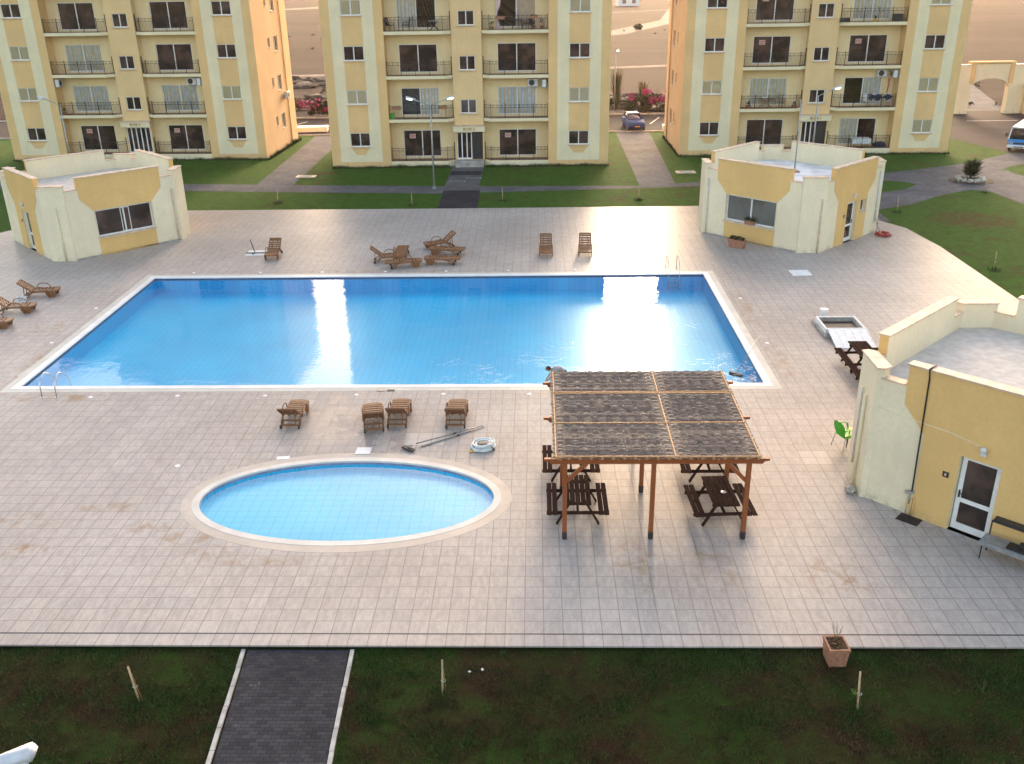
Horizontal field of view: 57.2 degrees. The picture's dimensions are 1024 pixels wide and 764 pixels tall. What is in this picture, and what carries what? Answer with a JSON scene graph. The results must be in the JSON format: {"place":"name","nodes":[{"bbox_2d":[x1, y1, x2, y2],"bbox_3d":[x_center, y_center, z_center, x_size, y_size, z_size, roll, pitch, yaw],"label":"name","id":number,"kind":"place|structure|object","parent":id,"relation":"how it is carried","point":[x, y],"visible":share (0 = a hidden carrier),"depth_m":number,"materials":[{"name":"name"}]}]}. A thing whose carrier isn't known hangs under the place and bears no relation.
{"place":"outdoors","nodes":[
{"label":"outdoors","id":0,"kind":"place"},
{"bbox_2d":[0,742,37,763],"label":"street lamp","id":1,"kind":"object","parent":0,"point":[24,754],"visible":1,"depth_m":10.19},
{"bbox_2d":[213,650,348,763],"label":"path","id":2,"kind":"structure","parent":0,"point":[283,707],"depth_m":19.77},
{"bbox_2d":[437,171,481,208],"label":"dark path","id":3,"kind":"structure","parent":0,"point":[459,199],"depth_m":64.41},
{"bbox_2d":[257,132,674,188],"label":"entry path","id":4,"kind":"structure","parent":0,"point":[645,159],"depth_m":75.19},
{"bbox_2d":[285,7,669,76],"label":"dirt track","id":5,"kind":"structure","parent":0,"point":[664,20],"depth_m":249.53,"materials":[{"name":"soil"}]},
{"bbox_2d":[0,132,1023,763],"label":"lawn","id":6,"kind":"structure","parent":0,"point":[976,230],"depth_m":20.33,"materials":[{"name":"plant"}]},
{"bbox_2d":[120,666,154,711],"bbox_3d":[-7.971,6.411,19.865,0.638,0.924,0.658,0,24,1],"label":"sapling stake","id":7,"kind":"object","parent":6,"relation":"on","point":[135,690],"visible":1,"depth_m":19.95,"materials":[{"name":"beige wood"}]},
{"bbox_2d":[0,0,297,159],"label":"apartment block","id":8,"kind":"structure","parent":6,"relation":"on","point":[123,70],"depth_m":77.63,"materials":[{"name":"paint"}]},
{"bbox_2d":[0,4,21,18],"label":"window","id":9,"kind":"structure","parent":8,"relation":"in","point":[9,11],"depth_m":75.39,"materials":[{"name":"glass"}]},
{"bbox_2d":[27,128,47,141],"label":"window","id":10,"kind":"structure","parent":8,"relation":"in","point":[34,134],"depth_m":79.28,"materials":[{"name":"glass"}]},
{"bbox_2d":[56,2,96,29],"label":"balcony door","id":11,"kind":"structure","parent":8,"relation":"in","point":[73,10],"depth_m":76.39,"materials":[{"name":"glass"}]},
{"bbox_2d":[65,45,103,71],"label":"balcony door","id":12,"kind":"structure","parent":8,"relation":"in","point":[66,46],"depth_m":77.73,"materials":[{"name":"plastic"}]},
{"bbox_2d":[72,86,110,111],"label":"balcony door","id":13,"kind":"structure","parent":8,"relation":"in","point":[74,88],"depth_m":79.03,"materials":[{"name":"plastic"}]},
{"bbox_2d":[80,125,117,149],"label":"balcony door","id":14,"kind":"structure","parent":8,"relation":"in","point":[90,133],"depth_m":80.26,"materials":[{"name":"glass"}]},
{"bbox_2d":[126,127,153,152],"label":"entrance door","id":15,"kind":"structure","parent":8,"relation":"in","point":[138,137],"depth_m":79.46,"materials":[{"name":"plastic"}]},
{"bbox_2d":[148,1,187,28],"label":"balcony door","id":16,"kind":"structure","parent":8,"relation":"in","point":[162,10],"depth_m":75.98,"materials":[{"name":"glass"}]},
{"bbox_2d":[155,43,193,70],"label":"balcony door","id":17,"kind":"structure","parent":8,"relation":"in","point":[165,52],"depth_m":77.28,"materials":[{"name":"glass"}]},
{"bbox_2d":[162,85,199,110],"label":"balcony door","id":18,"kind":"structure","parent":8,"relation":"in","point":[167,86],"depth_m":78.61,"materials":[{"name":"fabric"}]},
{"bbox_2d":[168,125,205,149],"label":"balcony door","id":19,"kind":"structure","parent":8,"relation":"in","point":[179,134],"depth_m":79.88,"materials":[{"name":"glass"}]},
{"bbox_2d":[210,1,231,15],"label":"window","id":20,"kind":"structure","parent":8,"relation":"in","point":[219,8],"depth_m":74.48,"materials":[{"name":"glass"}]},
{"bbox_2d":[216,44,237,58],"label":"window","id":21,"kind":"structure","parent":8,"relation":"in","point":[224,51],"depth_m":75.76,"materials":[{"name":"plastic"}]},
{"bbox_2d":[227,126,246,138],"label":"window","id":22,"kind":"structure","parent":8,"relation":"in","point":[234,132],"depth_m":78.32,"materials":[{"name":"glass"}]},
{"bbox_2d":[205,649,353,763],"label":"path kerb","id":23,"kind":"structure","parent":6,"relation":"on","point":[227,704],"depth_m":19.73,"materials":[{"name":"concrete"}]},
{"bbox_2d":[318,0,611,167],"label":"apartment block","id":24,"kind":"structure","parent":6,"relation":"on","point":[497,111],"depth_m":72.60,"materials":[{"name":"paint"}]},
{"bbox_2d":[343,46,364,61],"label":"window","id":25,"kind":"structure","parent":24,"relation":"in","point":[351,53],"depth_m":71.56,"materials":[{"name":"glass"}]},
{"bbox_2d":[350,133,371,147],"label":"window","id":26,"kind":"structure","parent":24,"relation":"in","point":[358,140],"depth_m":74.15,"materials":[{"name":"plastic"}]},
{"bbox_2d":[395,0,435,28],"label":"balcony door","id":27,"kind":"structure","parent":24,"relation":"in","point":[417,7],"depth_m":71.47,"materials":[{"name":"glass"}]},
{"bbox_2d":[398,44,437,72],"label":"balcony door","id":28,"kind":"structure","parent":24,"relation":"in","point":[415,53],"depth_m":72.70,"materials":[{"name":"glass"}]},
{"bbox_2d":[401,87,439,114],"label":"balcony door","id":29,"kind":"structure","parent":24,"relation":"in","point":[426,89],"depth_m":74.01,"materials":[{"name":"fabric"}]},
{"bbox_2d":[403,130,441,156],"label":"balcony door","id":30,"kind":"structure","parent":24,"relation":"in","point":[413,139],"depth_m":75.28,"materials":[{"name":"glass"}]},
{"bbox_2d":[457,132,472,158],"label":"entrance door","id":31,"kind":"structure","parent":24,"relation":"in","point":[464,139],"depth_m":74.61,"materials":[{"name":"plastic"}]},
{"bbox_2d":[457,10,474,25],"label":"window","id":32,"kind":"structure","parent":24,"relation":"in","point":[465,17],"depth_m":70.83,"materials":[{"name":"plastic"}]},
{"bbox_2d":[458,56,475,70],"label":"window","id":33,"kind":"structure","parent":24,"relation":"in","point":[466,63],"depth_m":72.13,"materials":[{"name":"plastic"}]},
{"bbox_2d":[460,99,477,113],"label":"window","id":34,"kind":"structure","parent":24,"relation":"in","point":[468,106],"depth_m":73.41,"materials":[{"name":"glass"}]},
{"bbox_2d":[497,42,535,71],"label":"balcony door","id":35,"kind":"structure","parent":24,"relation":"in","point":[506,52],"depth_m":72.50,"materials":[{"name":"glass"}]},
{"bbox_2d":[497,0,535,26],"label":"balcony door","id":36,"kind":"structure","parent":24,"relation":"in","point":[517,2],"depth_m":71.26,"materials":[{"name":"glass"}]},
{"bbox_2d":[498,86,535,113],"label":"balcony door","id":37,"kind":"structure","parent":24,"relation":"in","point":[516,87],"depth_m":73.84,"materials":[{"name":"plastic"}]},
{"bbox_2d":[499,129,536,155],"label":"balcony door","id":38,"kind":"structure","parent":24,"relation":"in","point":[514,138],"depth_m":75.08,"materials":[{"name":"plastic"}]},
{"bbox_2d":[568,130,589,144],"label":"window","id":39,"kind":"structure","parent":24,"relation":"in","point":[577,137],"depth_m":73.70,"materials":[{"name":"glass"}]},
{"bbox_2d":[568,43,590,58],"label":"window","id":40,"kind":"structure","parent":24,"relation":"in","point":[576,50],"depth_m":71.12,"materials":[{"name":"plastic"}]},
{"bbox_2d":[12,135,950,168],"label":"verge grass","id":41,"kind":"structure","parent":6,"relation":"on","point":[278,152],"depth_m":76.68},
{"bbox_2d":[0,206,1023,648],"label":"pool deck","id":42,"kind":"structure","parent":6,"relation":"on","point":[102,542],"depth_m":27.27,"materials":[{"name":"tile"}]},
{"bbox_2d":[0,296,36,313],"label":"sun lounger","id":43,"kind":"object","parent":42,"relation":"on","point":[27,307],"visible":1,"depth_m":43.06,"materials":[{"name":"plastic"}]},
{"bbox_2d":[16,279,60,298],"bbox_3d":[-22.739,-4.530,45.260,1.832,0.829,0.732,-5,24,-9],"label":"sun lounger","id":44,"kind":"object","parent":42,"relation":"on","point":[51,292],"visible":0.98,"depth_m":45.13,"materials":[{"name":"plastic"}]},
{"bbox_2d":[0,149,190,261],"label":"pool house","id":45,"kind":"structure","parent":42,"relation":"on","point":[78,206],"depth_m":52.34,"materials":[{"name":"paint"}]},
{"bbox_2d":[94,201,156,238],"bbox_3d":[-21.495,-9.020,52.234,3.320,1.525,0.260,-22,31,-39],"label":"window","id":46,"kind":"structure","parent":45,"relation":"in","point":[132,218],"depth_m":52.29,"materials":[{"name":"glass"}]},
{"bbox_2d":[264,238,282,259],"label":"sun lounger","id":47,"kind":"object","parent":42,"relation":"on","point":[272,251],"visible":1,"depth_m":51.31,"materials":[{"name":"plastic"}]},
{"bbox_2d":[277,399,308,428],"bbox_3d":[-7.488,0.912,32.245,0.732,0.829,1.832,0,24,1],"label":"sun lounger","id":48,"kind":"object","parent":42,"relation":"on","point":[297,406],"visible":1,"depth_m":32.05,"materials":[{"name":"wood"}]},
{"bbox_2d":[180,453,511,552],"bbox_3d":[-4.827,3.421,27.506,9.640,0.060,5.640,0,24,1],"label":"paddling pool channel","id":49,"kind":"object","parent":42,"relation":"on","point":[190,518],"visible":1,"depth_m":26.44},
{"bbox_2d":[199,462,493,540],"bbox_3d":[-4.825,3.534,27.555,8.600,0.202,4.540,0,24,1],"label":"paddling pool basin","id":50,"kind":"object","parent":42,"relation":"in","point":[344,501],"visible":0.77,"depth_m":27.79,"materials":[{"name":"liquid"}]},
{"bbox_2d":[191,457,500,545],"bbox_3d":[-4.827,3.414,27.503,9.040,0.060,5.000,0,24,1],"label":"paddling pool coping","id":51,"kind":"object","parent":50,"relation":"on","point":[204,519],"visible":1,"depth_m":27.38,"materials":[{"name":"stone"}]},
{"bbox_2d":[362,403,383,432],"bbox_3d":[-4.721,1.022,31.893,0.732,0.829,1.832,-4,24,-8],"label":"sun lounger","id":52,"kind":"object","parent":42,"relation":"on","point":[375,411],"visible":1,"depth_m":31.56,"materials":[{"name":"wood"}]},
{"bbox_2d":[0,271,781,391],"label":"overflow channel","id":53,"kind":"object","parent":42,"relation":"on","point":[760,357],"visible":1,"depth_m":35.64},
{"bbox_2d":[24,275,762,385],"bbox_3d":[-4.445,-2.245,41.454,27.800,0.752,13.650,0,24,1],"label":"pool basin","id":54,"kind":"object","parent":42,"relation":"in","point":[385,330],"visible":0.7,"depth_m":42.28,"materials":[{"name":"tile"}]},
{"bbox_2d":[11,272,772,388],"bbox_3d":[-4.451,-2.613,41.282,28.340,0.060,14.170,0,24,1],"label":"pool coping","id":55,"kind":"object","parent":54,"relation":"on","point":[762,374],"visible":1,"depth_m":38.82,"materials":[{"name":"stone"}]},
{"bbox_2d":[385,398,411,427],"bbox_3d":[-3.869,0.883,32.180,0.732,0.829,1.832,0,24,1],"label":"sun lounger","id":56,"kind":"object","parent":42,"relation":"on","point":[401,406],"visible":1,"depth_m":31.93,"materials":[{"name":"wood"}]},
{"bbox_2d":[384,254,421,268],"bbox_3d":[-5.662,-6.282,48.969,1.975,0.568,0.732,-5,24,-10],"label":"sun lounger","id":57,"kind":"object","parent":42,"relation":"on","point":[415,262],"visible":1,"depth_m":48.81,"materials":[{"name":"wood"}]},
{"bbox_2d":[424,251,461,264],"bbox_3d":[-3.659,-6.504,49.404,1.975,0.568,0.732,1,24,4],"label":"sun lounger","id":58,"kind":"object","parent":42,"relation":"on","point":[429,259],"visible":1,"depth_m":49.23,"materials":[{"name":"wood"}]},
{"bbox_2d":[429,242,465,254],"bbox_3d":[-3.518,-7.220,51.037,1.975,0.568,0.732,3,24,9],"label":"sun lounger","id":59,"kind":"object","parent":42,"relation":"on","point":[435,249],"visible":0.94,"depth_m":50.89,"materials":[{"name":"wood"}]},
{"bbox_2d":[444,399,468,428],"bbox_3d":[-1.890,0.894,32.083,0.732,0.829,1.832,0,24,1],"label":"sun lounger","id":60,"kind":"object","parent":42,"relation":"on","point":[457,406],"visible":1,"depth_m":31.76,"materials":[{"name":"wood"}]},
{"bbox_2d":[469,437,495,451],"bbox_3d":[-0.941,1.994,30.261,0.847,0.244,0.820,0,24,1],"label":"vacuum hose","id":61,"kind":"object","parent":42,"relation":"on","point":[490,445],"visible":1,"depth_m":30.05,"materials":[{"name":"white plastic"}]},
{"bbox_2d":[0,632,1023,635],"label":"deck drain slot","id":62,"kind":"object","parent":42,"relation":"on","point":[517,634],"visible":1,"depth_m":21.73,"materials":[{"name":"metal"}]},
{"bbox_2d":[539,233,552,255],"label":"sun lounger","id":63,"kind":"object","parent":42,"relation":"on","point":[545,249],"visible":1,"depth_m":50.99,"materials":[{"name":"wood"}]},
{"bbox_2d":[542,437,599,481],"bbox_3d":[1.779,2.395,28.625,1.720,0.761,1.720,0,24,1],"label":"picnic table","id":64,"kind":"object","parent":42,"relation":"on","point":[547,451],"visible":0.31,"depth_m":28.12,"materials":[{"name":"brown wood"}]},
{"bbox_2d":[546,475,608,524],"bbox_3d":[1.827,3.344,26.452,1.720,0.761,1.720,0,24,1],"label":"picnic table","id":65,"kind":"object","parent":42,"relation":"on","point":[581,481],"visible":0.91,"depth_m":26.17,"materials":[{"name":"brown wood"}]},
{"bbox_2d":[578,233,591,255],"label":"sun lounger","id":66,"kind":"object","parent":42,"relation":"on","point":[584,248],"visible":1,"depth_m":50.99,"materials":[{"name":"wood"}]},
{"bbox_2d":[543,370,769,539],"bbox_3d":[3.821,1.966,27.204,5.820,2.603,5.748,0,24,1],"label":"pergola","id":67,"kind":"object","parent":42,"relation":"on","point":[667,396],"visible":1,"depth_m":25.97,"materials":[{"name":"brown wood"}]},
{"bbox_2d":[680,440,739,481],"bbox_3d":[5.886,2.395,28.474,1.720,0.761,1.720,0,24,1],"label":"picnic table","id":68,"kind":"object","parent":42,"relation":"on","point":[686,469],"visible":0.2,"depth_m":27.87,"materials":[{"name":"brown wood"}]},
{"bbox_2d":[683,476,757,526],"bbox_3d":[5.794,3.357,26.276,1.720,0.761,1.720,-1,24,-1],"label":"picnic table","id":69,"kind":"object","parent":42,"relation":"on","point":[714,486],"visible":0.94,"depth_m":26.01,"materials":[{"name":"brown wood"}]},
{"bbox_2d":[698,140,886,252],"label":"pool house","id":70,"kind":"structure","parent":42,"relation":"on","point":[827,197],"depth_m":51.72,"materials":[{"name":"paint"}]},
{"bbox_2d":[723,194,776,230],"bbox_3d":[13.143,-9.378,51.786,0.290,1.525,3.320,-22,31,-39],"label":"window","id":71,"kind":"structure","parent":70,"relation":"in","point":[730,219],"depth_m":51.80,"materials":[{"name":"glass"}]},
{"bbox_2d":[843,201,853,240],"bbox_3d":[18.531,-8.855,51.871,0.990,2.190,0.123,-22,31,-39],"label":"door","id":72,"kind":"structure","parent":70,"relation":"in","point":[850,207],"depth_m":51.99,"materials":[{"name":"white paint"}]},
{"bbox_2d":[831,420,851,451],"bbox_3d":[10.559,1.634,29.768,0.704,0.965,0.684,-8,25,-17],"label":"plastic armchair","id":73,"kind":"object","parent":42,"relation":"on","point":[841,431],"visible":0.87,"depth_m":29.59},
{"bbox_2d":[811,316,875,348],"bbox_3d":[13.799,-2.120,38.993,1.860,0.375,3.168,0,24,1],"label":"hatch","id":74,"kind":"object","parent":42,"relation":"on","point":[841,331],"visible":0.84,"depth_m":38.76,"materials":[{"name":"concrete"}]},
{"bbox_2d":[834,341,877,373],"bbox_3d":[13.341,-0.912,35.770,1.720,0.761,1.720,0,24,1],"label":"picnic table","id":75,"kind":"object","parent":42,"relation":"on","point":[858,347],"visible":0.62,"depth_m":35.86,"materials":[{"name":"brown wood"}]},
{"bbox_2d":[846,295,1023,543],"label":"pool house","id":76,"kind":"structure","parent":42,"relation":"on","point":[937,436],"depth_m":25.61,"materials":[{"name":"paint"}]},
{"bbox_2d":[950,457,1001,537],"bbox_3d":[12.240,3.067,24.816,0.123,2.190,0.990,-22,31,-39],"label":"door","id":77,"kind":"structure","parent":76,"relation":"in","point":[978,484],"depth_m":24.83,"materials":[{"name":"white paint"}]},
{"bbox_2d":[978,516,1023,560],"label":"bench","id":78,"kind":"object","parent":42,"relation":"on","point":[999,544],"visible":1,"depth_m":23.94,"materials":[{"name":"metal"}]},
{"bbox_2d":[0,647,1023,763],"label":"grass","id":79,"kind":"structure","parent":6,"relation":"on","point":[984,684],"depth_m":19.93,"materials":[{"name":"plant"}]},
{"bbox_2d":[664,0,971,155],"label":"apartment block","id":80,"kind":"structure","parent":6,"relation":"on","point":[727,60],"depth_m":75.29,"materials":[{"name":"paint"}]},
{"bbox_2d":[699,122,718,135],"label":"window","id":81,"kind":"structure","parent":80,"relation":"in","point":[706,128],"depth_m":76.71,"materials":[{"name":"glass"}]},
{"bbox_2d":[703,38,724,52],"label":"window","id":82,"kind":"structure","parent":80,"relation":"in","point":[712,45],"depth_m":74.13,"materials":[{"name":"glass"}]},
{"bbox_2d":[745,119,782,144],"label":"balcony door","id":83,"kind":"structure","parent":80,"relation":"in","point":[756,128],"depth_m":77.82,"materials":[{"name":"glass"}]},
{"bbox_2d":[749,78,786,104],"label":"balcony door","id":84,"kind":"structure","parent":80,"relation":"in","point":[767,87],"depth_m":76.58,"materials":[{"name":"fabric"}]},
{"bbox_2d":[752,36,790,63],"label":"balcony door","id":85,"kind":"structure","parent":80,"relation":"in","point":[761,44],"depth_m":75.26,"materials":[{"name":"plastic"}]},
{"bbox_2d":[755,0,794,20],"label":"balcony door","id":86,"kind":"structure","parent":80,"relation":"in","point":[767,5],"depth_m":74.10,"materials":[{"name":"glass"}]},
{"bbox_2d":[800,121,814,142],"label":"entrance door","id":87,"kind":"structure","parent":80,"relation":"in","point":[807,127],"depth_m":77.11,"materials":[{"name":"plastic"}]},
{"bbox_2d":[812,47,829,61],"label":"window","id":88,"kind":"structure","parent":80,"relation":"in","point":[821,54],"depth_m":74.71,"materials":[{"name":"plastic"}]},
{"bbox_2d":[817,3,834,18],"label":"window","id":89,"kind":"structure","parent":80,"relation":"in","point":[826,10],"depth_m":73.41,"materials":[{"name":"plastic"}]},
{"bbox_2d":[837,118,876,143],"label":"balcony door","id":90,"kind":"structure","parent":80,"relation":"in","point":[870,120],"depth_m":77.65,"materials":[{"name":"glass"}]},
{"bbox_2d":[842,77,881,103],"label":"balcony door","id":91,"kind":"structure","parent":80,"relation":"in","point":[869,81],"depth_m":76.34,"materials":[{"name":"glass"}]},
{"bbox_2d":[847,34,887,61],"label":"balcony door","id":92,"kind":"structure","parent":80,"relation":"in","point":[871,43],"depth_m":75.08,"materials":[{"name":"glass"}]},
{"bbox_2d":[852,0,892,19],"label":"balcony door","id":93,"kind":"structure","parent":80,"relation":"in","point":[874,1],"depth_m":73.97,"materials":[{"name":"fabric"}]},
{"bbox_2d":[923,34,945,49],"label":"window","id":94,"kind":"structure","parent":80,"relation":"in","point":[932,42],"depth_m":73.70,"materials":[{"name":"glass"}]},
{"bbox_2d":[822,623,850,666],"bbox_3d":[7.164,5.759,20.733,0.460,0.976,0.520,-1,24,0],"label":"planter","id":95,"kind":"object","parent":6,"relation":"on","point":[836,650],"visible":1,"depth_m":20.68,"materials":[{"name":"ceramic"}]},
{"bbox_2d":[841,671,873,720],"bbox_3d":[7.153,6.355,19.339,0.596,1.003,0.649,0,24,1],"label":"sapling stake","id":96,"kind":"object","parent":6,"relation":"on","point":[857,706],"visible":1,"depth_m":19.41,"materials":[{"name":"beige wood"}]},
{"bbox_2d":[0,0,1023,151],"bbox_3d":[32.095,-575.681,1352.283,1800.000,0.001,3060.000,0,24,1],"label":"field terrain","id":97,"kind":"structure","parent":0,"point":[995,30],"depth_m":197.41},
{"bbox_2d":[294,97,324,115],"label":"bougainvillea","id":98,"kind":"object","parent":97,"relation":"on","point":[315,107],"visible":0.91,"depth_m":102.09,"materials":[{"name":"pink plant"}]},
{"bbox_2d":[292,76,665,111],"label":"bushes","id":99,"kind":"object","parent":97,"relation":"on","point":[305,83],"visible":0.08,"depth_m":118.64,"materials":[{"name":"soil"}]},
{"bbox_2d":[610,67,623,110],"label":"reed clump","id":100,"kind":"object","parent":97,"relation":"on","point":[618,87],"visible":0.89,"depth_m":101.92,"materials":[{"name":"green plant"}]},
{"bbox_2d":[618,93,651,112],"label":"bougainvillea","id":101,"kind":"object","parent":97,"relation":"on","point":[632,103],"visible":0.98,"depth_m":101.31,"materials":[{"name":"pink plant"}]},
{"bbox_2d":[641,88,665,111],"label":"bougainvillea","id":102,"kind":"object","parent":97,"relation":"on","point":[652,101],"visible":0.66,"depth_m":100.99,"materials":[{"name":"pink plant"}]},
{"bbox_2d":[967,85,1000,110],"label":"gravel patch","id":103,"kind":"object","parent":97,"relation":"on","point":[981,100],"depth_m":106.31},
{"bbox_2d":[0,153,1023,221],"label":"path","id":104,"kind":"structure","parent":0,"point":[932,182],"depth_m":67.22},
{"bbox_2d":[948,177,994,184],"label":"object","id":105,"kind":"structure","parent":104,"relation":"on","point":[989,181],"depth_m":66.44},
{"bbox_2d":[962,156,986,178],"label":"spiky shrub","id":106,"kind":"object","parent":105,"relation":"on","point":[970,168],"visible":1,"depth_m":66.54,"materials":[{"name":"green plant"}]},
{"bbox_2d":[0,110,1023,152],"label":"road","id":107,"kind":"structure","parent":0,"point":[980,128],"depth_m":91.47,"materials":[{"name":"asphalt"}]},
{"bbox_2d":[0,113,664,138],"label":"road kerb","id":108,"kind":"structure","parent":107,"relation":"on","point":[329,134],"depth_m":90.81,"materials":[{"name":"concrete"}]},
{"bbox_2d":[622,111,644,129],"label":"parked car","id":109,"kind":"object","parent":107,"relation":"on","point":[632,120],"visible":0.99,"depth_m":90.38,"materials":[{"name":"paint"}]},
{"bbox_2d":[953,60,1023,113],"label":"gate arch","id":110,"kind":"structure","parent":107,"relation":"on","point":[1009,74],"depth_m":95.56,"materials":[{"name":"beige paint"}]},
{"bbox_2d":[1005,120,1023,149],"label":"minibus","id":111,"kind":"object","parent":107,"relation":"on","point":[1016,138],"visible":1,"depth_m":76.71,"materials":[{"name":"white metal"}]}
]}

